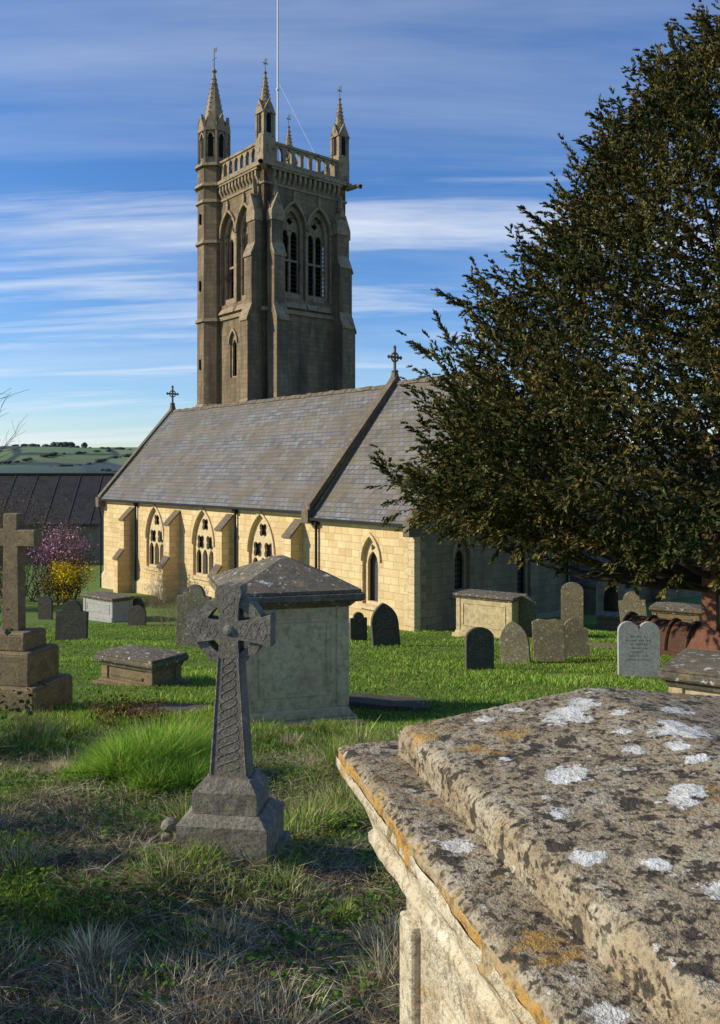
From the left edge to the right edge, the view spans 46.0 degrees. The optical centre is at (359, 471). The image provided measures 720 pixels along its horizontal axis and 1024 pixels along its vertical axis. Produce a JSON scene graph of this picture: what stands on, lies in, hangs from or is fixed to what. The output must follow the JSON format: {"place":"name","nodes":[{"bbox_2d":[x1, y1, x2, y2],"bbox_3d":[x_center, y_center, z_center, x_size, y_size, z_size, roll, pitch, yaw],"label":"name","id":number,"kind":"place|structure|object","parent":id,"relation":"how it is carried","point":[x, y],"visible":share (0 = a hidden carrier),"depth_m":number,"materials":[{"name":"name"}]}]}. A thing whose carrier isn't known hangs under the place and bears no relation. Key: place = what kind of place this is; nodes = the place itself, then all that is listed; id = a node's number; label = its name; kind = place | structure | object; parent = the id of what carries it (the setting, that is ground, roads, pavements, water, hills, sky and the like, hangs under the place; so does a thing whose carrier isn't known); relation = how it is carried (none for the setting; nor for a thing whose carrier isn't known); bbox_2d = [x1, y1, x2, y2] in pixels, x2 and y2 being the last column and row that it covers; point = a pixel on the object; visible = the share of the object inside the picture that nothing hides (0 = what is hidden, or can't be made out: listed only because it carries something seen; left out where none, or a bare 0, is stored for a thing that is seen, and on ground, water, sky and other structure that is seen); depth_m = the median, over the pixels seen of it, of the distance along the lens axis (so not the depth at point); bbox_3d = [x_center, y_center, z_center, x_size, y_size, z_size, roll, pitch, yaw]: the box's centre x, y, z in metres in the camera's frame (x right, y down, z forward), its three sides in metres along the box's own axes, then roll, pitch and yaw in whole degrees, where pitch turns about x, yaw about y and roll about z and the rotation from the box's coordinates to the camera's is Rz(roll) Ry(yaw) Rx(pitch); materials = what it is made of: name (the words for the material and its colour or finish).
{"place":"outdoors","nodes":[
{"label":"outdoors","id":0,"kind":"place"},
{"bbox_2d":[0,710,469,1023],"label":"rough grass","id":1,"kind":"structure","parent":0,"point":[124,1009],"depth_m":3.57,"materials":[{"name":"green plant"}]},
{"bbox_2d":[0,519,719,1023],"bbox_3d":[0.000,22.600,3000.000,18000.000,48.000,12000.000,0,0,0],"label":"ground","id":2,"kind":"structure","parent":0,"point":[150,617],"depth_m":5.46,"materials":[{"name":"green plant"}]},
{"bbox_2d":[0,389,30,498],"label":"bare tree","id":3,"kind":"object","parent":2,"relation":"on","point":[2,448],"visible":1,"depth_m":25.07,"materials":[{"name":"brown wood"}]},
{"bbox_2d":[0,564,32,604],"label":"bare shrub","id":4,"kind":"object","parent":2,"relation":"on","point":[1,583],"visible":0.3,"depth_m":37.47,"materials":[{"name":"green plant"}]},
{"bbox_2d":[0,500,41,566],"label":"bare shrub","id":5,"kind":"object","parent":2,"relation":"on","point":[24,526],"visible":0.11,"depth_m":42.84,"materials":[{"name":"brown plant"}]},
{"bbox_2d":[0,480,63,598],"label":"bare shrub","id":6,"kind":"object","parent":2,"relation":"on","point":[1,518],"visible":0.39,"depth_m":43.56,"materials":[{"name":"brown plant"}]},
{"bbox_2d":[0,513,71,712],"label":"latin cross monument","id":7,"kind":"object","parent":2,"relation":"on","point":[31,659],"visible":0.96,"depth_m":10.50,"materials":[{"name":"brown stone"}]},
{"bbox_2d":[5,704,80,731],"bbox_3d":[-3.248,2.543,8.597,0.748,0.460,0.694,0,0,-29],"label":"bramble patch","id":8,"kind":"object","parent":2,"relation":"on","point":[63,720],"visible":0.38,"depth_m":8.57,"materials":[{"name":"plant"}]},
{"bbox_2d":[38,596,52,619],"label":"gravestone","id":9,"kind":"object","parent":2,"relation":"on","point":[45,607],"visible":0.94,"depth_m":33.95,"materials":[{"name":"grey stone"}]},
{"bbox_2d":[0,491,94,601],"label":"bare shrub","id":10,"kind":"object","parent":2,"relation":"on","point":[46,527],"visible":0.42,"depth_m":42.28,"materials":[{"name":"purple plant"}]},
{"bbox_2d":[0,516,98,601],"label":"bare shrub","id":11,"kind":"object","parent":2,"relation":"on","point":[35,551],"visible":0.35,"depth_m":41.40,"materials":[{"name":"purple plant"}]},
{"bbox_2d":[1,517,103,564],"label":"walls","id":12,"kind":"structure","parent":2,"relation":"on","point":[94,536],"depth_m":70.63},
{"bbox_2d":[0,475,113,525],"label":"tiled roof","id":13,"kind":"structure","parent":12,"relation":"on","point":[86,492],"depth_m":72.38,"materials":[{"name":"tile"}]},
{"bbox_2d":[0,473,113,523],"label":"roof battens and ridge","id":14,"kind":"object","parent":13,"relation":"attached to","point":[59,474],"visible":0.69,"depth_m":74.03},
{"bbox_2d":[25,568,88,606],"bbox_3d":[-14.340,5.443,39.544,2.909,1.911,2.868,0,0,26],"label":"bare shrub","id":15,"kind":"object","parent":2,"relation":"on","point":[48,589],"visible":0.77,"depth_m":39.65,"materials":[{"name":"green plant"}]},
{"bbox_2d":[25,543,94,599],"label":"bare shrub","id":16,"kind":"object","parent":2,"relation":"on","point":[66,572],"visible":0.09,"depth_m":42.51,"materials":[{"name":"green plant"}]},
{"bbox_2d":[25,519,98,599],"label":"cherry blossom tree","id":17,"kind":"object","parent":2,"relation":"on","point":[74,548],"visible":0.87,"depth_m":40.70,"materials":[{"name":"pink plant"}]},
{"bbox_2d":[44,850,84,873],"bbox_3d":[-1.424,1.916,4.046,0.225,0.174,0.224,0,0,0],"label":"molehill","id":18,"kind":"object","parent":2,"relation":"on","point":[68,852],"visible":0.23,"depth_m":4.03,"materials":[{"name":"brown soil"}]},
{"bbox_2d":[55,600,88,640],"bbox_3d":[-8.484,4.537,24.998,0.950,1.500,0.141,2,0,5],"label":"gravestone","id":19,"kind":"object","parent":2,"relation":"on","point":[72,619],"visible":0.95,"depth_m":24.93,"materials":[{"name":"grey stone"}]},
{"bbox_2d":[38,557,105,602],"bbox_3d":[-13.521,5.179,39.783,3.088,2.466,2.612,0,0,23],"label":"forsythia shrub","id":20,"kind":"object","parent":2,"relation":"on","point":[59,572],"visible":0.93,"depth_m":39.52,"materials":[{"name":"yellow plant"}]},
{"bbox_2d":[80,591,135,622],"bbox_3d":[-10.100,5.579,34.000,2.240,1.290,1.140,0,0,40],"label":"chest tomb","id":21,"kind":"object","parent":2,"relation":"on","point":[107,606],"visible":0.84,"depth_m":33.49,"materials":[{"name":"white stone"}]},
{"bbox_2d":[80,688,181,731],"bbox_3d":[-2.556,2.671,9.316,0.998,0.665,1.005,0,0,-35],"label":"bramble patch","id":22,"kind":"object","parent":2,"relation":"on","point":[116,714],"visible":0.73,"depth_m":9.31,"materials":[{"name":"brown plant"}]},
{"bbox_2d":[128,605,145,625],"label":"gravestone","id":23,"kind":"object","parent":2,"relation":"on","point":[136,615],"visible":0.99,"depth_m":31.95,"materials":[{"name":"grey stone"}]},
{"bbox_2d":[133,597,144,607],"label":"gravestone","id":24,"kind":"object","parent":2,"relation":"on","point":[138,601],"visible":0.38,"depth_m":33.94,"materials":[{"name":"grey stone"}]},
{"bbox_2d":[92,644,190,686],"bbox_3d":[-3.500,3.275,13.600,1.340,0.840,0.840,0,0,32],"label":"chest tomb","id":25,"kind":"object","parent":2,"relation":"on","point":[129,665],"visible":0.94,"depth_m":13.36,"materials":[{"name":"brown stone"}]},
{"bbox_2d":[143,594,175,607],"bbox_3d":[-8.994,5.974,38.946,2.005,0.821,1.692,0,0,19],"label":"bare shrub","id":26,"kind":"object","parent":2,"relation":"on","point":[156,601],"visible":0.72,"depth_m":38.70,"materials":[{"name":"plant"}]},
{"bbox_2d":[147,590,176,631],"bbox_3d":[-6.330,4.964,29.801,2.358,1.688,2.548,0,0,26],"label":"bare shrub","id":27,"kind":"object","parent":2,"relation":"on","point":[162,611],"visible":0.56,"depth_m":29.59,"materials":[{"name":"plant"}]},
{"bbox_2d":[122,701,213,715],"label":"slab","id":28,"kind":"structure","parent":2,"relation":"on","point":[181,707],"depth_m":10.36,"materials":[{"name":"grey stone"}]},
{"bbox_2d":[131,714,211,731],"bbox_3d":[-1.959,2.678,8.739,0.787,0.372,0.995,0,0,-38],"label":"bramble patch","id":29,"kind":"object","parent":2,"relation":"on","point":[160,722],"visible":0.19,"depth_m":8.81,"materials":[{"name":"plant"}]},
{"bbox_2d":[175,584,211,646],"bbox_3d":[-4.427,3.979,22.595,0.920,1.950,0.161,2,0,10],"label":"gravestone","id":30,"kind":"object","parent":2,"relation":"on","point":[193,597],"visible":0.5,"depth_m":22.55,"materials":[{"name":"grey stone"}]},
{"bbox_2d":[0,751,404,1023],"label":"dead leaves","id":31,"kind":"object","parent":2,"relation":"on","point":[181,913],"visible":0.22,"depth_m":3.39,"materials":[{"name":"brown plant"}]},
{"bbox_2d":[0,738,405,1023],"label":"weeds","id":32,"kind":"object","parent":2,"relation":"on","point":[145,993],"visible":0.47,"depth_m":3.60,"materials":[{"name":"green plant"}]},
{"bbox_2d":[0,702,433,1023],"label":"grass tussocks","id":33,"kind":"object","parent":2,"relation":"on","point":[182,753],"depth_m":4.03,"materials":[{"name":"green plant"}]},
{"bbox_2d":[158,582,290,873],"bbox_3d":[-0.694,1.356,4.257,0.648,1.596,0.464,0,0,8],"label":"celtic cross","id":34,"kind":"object","parent":2,"relation":"on","point":[237,808],"visible":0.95,"depth_m":4.19,"materials":[{"name":"stone"}]},
{"bbox_2d":[209,555,365,723],"bbox_3d":[-0.920,2.079,10.050,1.540,2.140,1.780,0,0,-16],"label":"chest tomb","id":35,"kind":"object","parent":2,"relation":"on","point":[298,669],"visible":0.68,"depth_m":9.39,"materials":[{"name":"stone"}]},
{"bbox_2d":[254,718,364,728],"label":"slab","id":36,"kind":"structure","parent":2,"relation":"on","point":[351,720],"depth_m":9.06,"materials":[{"name":"grey stone"}]},
{"bbox_2d":[349,612,366,640],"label":"gravestone","id":37,"kind":"object","parent":2,"relation":"on","point":[358,626],"visible":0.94,"depth_m":24.95,"materials":[{"name":"black stone"}]},
{"bbox_2d":[0,622,719,737],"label":"lawn grass","id":38,"kind":"structure","parent":2,"relation":"on","point":[593,677],"depth_m":14.21,"materials":[{"name":"green plant"}]},
{"bbox_2d":[370,603,399,646],"bbox_3d":[0.666,4.214,22.515,0.740,1.455,0.162,-4,-2,-12],"label":"gravestone","id":39,"kind":"object","parent":2,"relation":"on","point":[384,623],"visible":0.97,"depth_m":22.44,"materials":[{"name":"black stone"}]},
{"bbox_2d":[348,693,439,710],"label":"slab","id":40,"kind":"structure","parent":2,"relation":"on","point":[378,702],"depth_m":10.68,"materials":[{"name":"grey stone"}]},
{"bbox_2d":[96,0,700,630],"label":"stone church","id":41,"kind":"structure","parent":2,"relation":"on","point":[262,450],"depth_m":45.38,"materials":[{"name":"stone"}]},
{"bbox_2d":[152,516,633,600],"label":"leaded windows","id":42,"kind":"structure","parent":41,"relation":"in","point":[458,559],"depth_m":34.20,"materials":[{"name":"black glass"}]},
{"bbox_2d":[465,627,493,669],"bbox_3d":[2.253,3.489,16.013,0.540,1.100,0.112,1,-3,-8],"label":"gravestone","id":43,"kind":"object","parent":2,"relation":"on","point":[479,648],"visible":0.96,"depth_m":15.97,"materials":[{"name":"black stone"}]},
{"bbox_2d":[452,589,528,637],"bbox_3d":[4.150,4.719,27.000,2.140,1.690,1.190,0,0,35],"label":"chest tomb","id":44,"kind":"object","parent":2,"relation":"on","point":[495,613],"visible":0.72,"depth_m":26.64,"materials":[{"name":"stone"}]},
{"bbox_2d":[500,621,530,662],"bbox_3d":[3.201,3.667,17.532,0.600,1.164,0.112,-6,-7,20],"label":"gravestone","id":45,"kind":"object","parent":2,"relation":"on","point":[514,644],"visible":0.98,"depth_m":17.49,"materials":[{"name":"grey stone"}]},
{"bbox_2d":[519,595,535,637],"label":"gravestone","id":46,"kind":"object","parent":2,"relation":"on","point":[527,610],"visible":0.62,"depth_m":26.43,"materials":[{"name":"grey stone"}]},
{"bbox_2d":[336,687,719,1023],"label":"foreground chest tomb","id":47,"kind":"object","parent":2,"relation":"on","point":[552,859],"visible":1,"depth_m":1.34,"materials":[{"name":"stone"}]},
{"bbox_2d":[364,0,719,600],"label":"yew tree","id":48,"kind":"object","parent":2,"relation":"on","point":[509,446],"visible":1,"depth_m":16.16,"materials":[{"name":"green plant"}]},
{"bbox_2d":[532,619,565,660],"bbox_3d":[4.009,3.722,18.023,0.660,1.190,0.110,-3,-5,12],"label":"gravestone","id":49,"kind":"object","parent":2,"relation":"on","point":[548,640],"visible":0.67,"depth_m":17.98,"materials":[{"name":"grey stone"}]},
{"bbox_2d":[561,582,583,625],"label":"gravestone","id":50,"kind":"object","parent":2,"relation":"on","point":[572,599],"visible":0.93,"depth_m":27.94,"materials":[{"name":"beige stone"}]},
{"bbox_2d":[564,618,589,657],"bbox_3d":[4.763,3.862,18.922,0.660,1.160,0.110,-4,-5,8],"label":"gravestone","id":51,"kind":"object","parent":2,"relation":"on","point":[576,637],"visible":0.65,"depth_m":18.87,"materials":[{"name":"grey stone"}]},
{"bbox_2d":[589,642,616,648],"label":"slab","id":52,"kind":"structure","parent":2,"relation":"on","point":[599,645],"depth_m":21.79,"materials":[{"name":"grey stone"}]},
{"bbox_2d":[594,611,648,629],"bbox_3d":[9.800,5.646,31.000,2.240,0.790,1.140,0,0,30],"label":"chest tomb","id":53,"kind":"object","parent":2,"relation":"on","point":[608,620],"visible":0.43,"depth_m":30.95,"materials":[{"name":"grey stone"}]},
{"bbox_2d":[618,591,646,622],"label":"gravestone","id":54,"kind":"object","parent":2,"relation":"on","point":[632,602],"visible":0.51,"depth_m":26.00,"materials":[{"name":"beige stone"}]},
{"bbox_2d":[617,621,659,676],"bbox_3d":[4.861,3.244,14.810,0.700,1.250,0.112,0,-2,6],"label":"gravestone","id":55,"kind":"object","parent":2,"relation":"on","point":[638,651],"visible":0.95,"depth_m":14.76,"materials":[{"name":"white stone"}]},
{"bbox_2d":[622,611,700,655],"bbox_3d":[7.150,3.999,20.000,1.016,1.188,1.800,0,0,-40],"label":"barrel tomb","id":56,"kind":"object","parent":2,"relation":"on","point":[676,635],"visible":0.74,"depth_m":19.46,"materials":[{"name":"stone"}]},
{"bbox_2d":[649,602,700,622],"bbox_3d":[10.300,4.943,27.500,1.640,1.380,1.140,0,0,30],"label":"chest tomb","id":57,"kind":"object","parent":2,"relation":"on","point":[687,612],"visible":0.44,"depth_m":27.13,"materials":[{"name":"brown stone"}]},
{"bbox_2d":[659,648,719,695],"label":"chest tomb","id":58,"kind":"object","parent":2,"relation":"on","point":[690,671],"visible":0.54,"depth_m":8.56,"materials":[{"name":"stone"}]},
{"bbox_2d":[687,534,719,651],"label":"red granite cross","id":59,"kind":"object","parent":2,"relation":"on","point":[706,636],"visible":0.4,"depth_m":16.50,"materials":[{"name":"red stone"}]},
{"bbox_2d":[0,445,719,496],"bbox_3d":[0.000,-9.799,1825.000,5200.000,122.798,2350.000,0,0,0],"label":"hills","id":60,"kind":"structure","parent":0,"point":[37,464],"depth_m":1383.54,"materials":[{"name":"green plant"}]},
{"bbox_2d":[0,441,131,471],"bbox_3d":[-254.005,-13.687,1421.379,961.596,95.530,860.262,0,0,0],"label":"distant trees","id":61,"kind":"object","parent":60,"relation":"on","point":[68,444],"visible":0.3,"depth_m":1463.89,"materials":[{"name":"green plant"}]},
{"bbox_2d":[0,0,719,447],"label":"sky","id":62,"kind":"structure","parent":0,"point":[454,111],"materials":[{"name":"blue"}]}
]}

